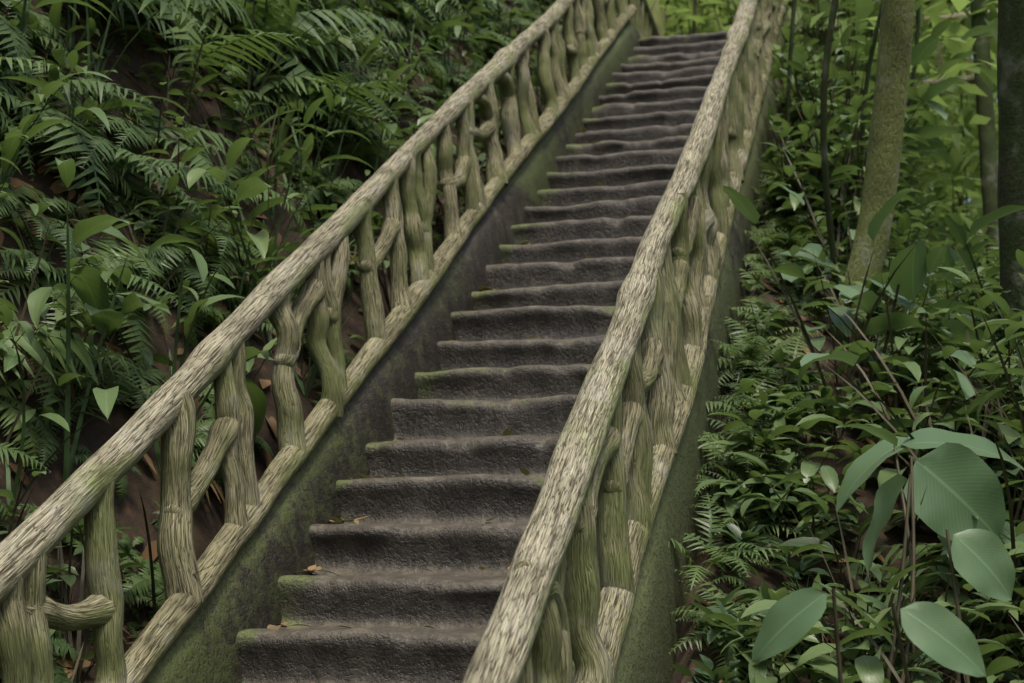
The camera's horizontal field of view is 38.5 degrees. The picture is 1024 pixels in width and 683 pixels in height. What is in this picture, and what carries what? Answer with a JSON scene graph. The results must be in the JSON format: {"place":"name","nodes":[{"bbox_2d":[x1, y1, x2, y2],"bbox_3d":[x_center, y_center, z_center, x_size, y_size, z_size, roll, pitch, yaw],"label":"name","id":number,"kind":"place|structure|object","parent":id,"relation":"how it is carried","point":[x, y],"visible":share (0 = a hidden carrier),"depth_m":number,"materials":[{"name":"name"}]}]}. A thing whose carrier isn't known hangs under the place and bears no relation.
{"place":"outdoors","nodes":[
{"label":"outdoors","id":0,"kind":"place"},
{"bbox_2d":[0,0,1023,682],"bbox_3d":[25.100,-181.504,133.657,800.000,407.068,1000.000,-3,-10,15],"label":"ground","id":1,"kind":"structure","parent":0,"point":[96,434],"depth_m":6.14,"materials":[{"name":"soil"}]},
{"bbox_2d":[0,1,533,647],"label":"dead fern fronds","id":2,"kind":"object","parent":1,"relation":"on","point":[218,487],"visible":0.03,"depth_m":6.69,"materials":[{"name":"brown plant"}]},
{"bbox_2d":[144,22,641,682],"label":"stair curb","id":3,"kind":"structure","parent":1,"relation":"on","point":[244,592],"depth_m":6.05,"materials":[{"name":"concrete"}]},
{"bbox_2d":[0,0,636,682],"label":"rail posts","id":4,"kind":"object","parent":3,"relation":"on","point":[32,614],"visible":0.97,"depth_m":5.64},
{"bbox_2d":[0,0,575,603],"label":"rail","id":5,"kind":"object","parent":4,"relation":"on","point":[60,512],"visible":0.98,"depth_m":5.11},
{"bbox_2d":[236,31,727,682],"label":"stair steps","id":6,"kind":"structure","parent":1,"relation":"on","point":[458,461],"depth_m":6.27,"materials":[{"name":"concrete"}]},
{"bbox_2d":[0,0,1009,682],"bbox_3d":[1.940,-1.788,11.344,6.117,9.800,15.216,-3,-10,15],"label":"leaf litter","id":7,"kind":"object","parent":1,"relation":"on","point":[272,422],"visible":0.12,"depth_m":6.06,"materials":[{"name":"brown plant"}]},
{"bbox_2d":[0,0,1023,682],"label":"understory leaves","id":8,"kind":"object","parent":1,"relation":"on","point":[90,284],"visible":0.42,"depth_m":6.14,"materials":[{"name":"green plant"}]},
{"bbox_2d":[0,0,1023,682],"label":"ferns","id":9,"kind":"object","parent":1,"relation":"on","point":[124,158],"visible":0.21,"depth_m":6.37,"materials":[{"name":"green plant"}]},
{"bbox_2d":[0,0,1023,682],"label":"plant stems","id":10,"kind":"object","parent":1,"relation":"on","point":[894,610],"visible":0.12,"depth_m":6.07,"materials":[{"name":"green plant"}]},
{"bbox_2d":[0,0,1023,682],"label":"broad-leaved plants","id":11,"kind":"object","parent":1,"relation":"on","point":[68,456],"visible":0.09,"depth_m":6.54,"materials":[{"name":"green plant"}]},
{"bbox_2d":[572,10,789,682],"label":"wall","id":12,"kind":"structure","parent":1,"relation":"on","point":[653,633],"depth_m":5.47,"materials":[{"name":"concrete"}]},
{"bbox_2d":[513,0,788,682],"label":"rail posts","id":13,"kind":"object","parent":12,"relation":"on","point":[585,620],"visible":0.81,"depth_m":4.89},
{"bbox_2d":[462,0,756,682],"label":"rail","id":14,"kind":"object","parent":13,"relation":"on","point":[503,649],"visible":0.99,"depth_m":4.11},
{"bbox_2d":[649,0,961,341],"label":"mossy tree trunks","id":15,"kind":"object","parent":1,"relation":"on","point":[883,159],"visible":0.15,"depth_m":7.24,"materials":[{"name":"green plant"}]},
{"bbox_2d":[616,0,997,85],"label":"leaves","id":16,"kind":"object","parent":1,"relation":"on","point":[955,16],"visible":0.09,"depth_m":15.31,"materials":[{"name":"green plant"}]},
{"bbox_2d":[647,0,998,277],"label":"foliage","id":17,"kind":"object","parent":1,"relation":"on","point":[968,117],"visible":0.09,"depth_m":14.70,"materials":[{"name":"green plant"}]},
{"bbox_2d":[672,88,1023,682],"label":"leafy shrubs","id":18,"kind":"object","parent":1,"relation":"on","point":[717,674],"visible":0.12,"depth_m":5.29,"materials":[{"name":"green plant"}]},
{"bbox_2d":[723,1,1023,676],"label":"leaf plants","id":19,"kind":"object","parent":1,"relation":"on","point":[954,474],"visible":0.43,"depth_m":4.72,"materials":[{"name":"green plant"}]},
{"bbox_2d":[785,0,1023,391],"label":"tree trunks","id":20,"kind":"object","parent":1,"relation":"on","point":[1002,183],"visible":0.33,"depth_m":6.74,"materials":[{"name":"brown plant"}]},
{"bbox_2d":[626,0,972,78],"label":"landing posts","id":21,"kind":"object","parent":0,"point":[639,20],"visible":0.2,"depth_m":14.79,"materials":[{"name":"green plant"}]}
]}

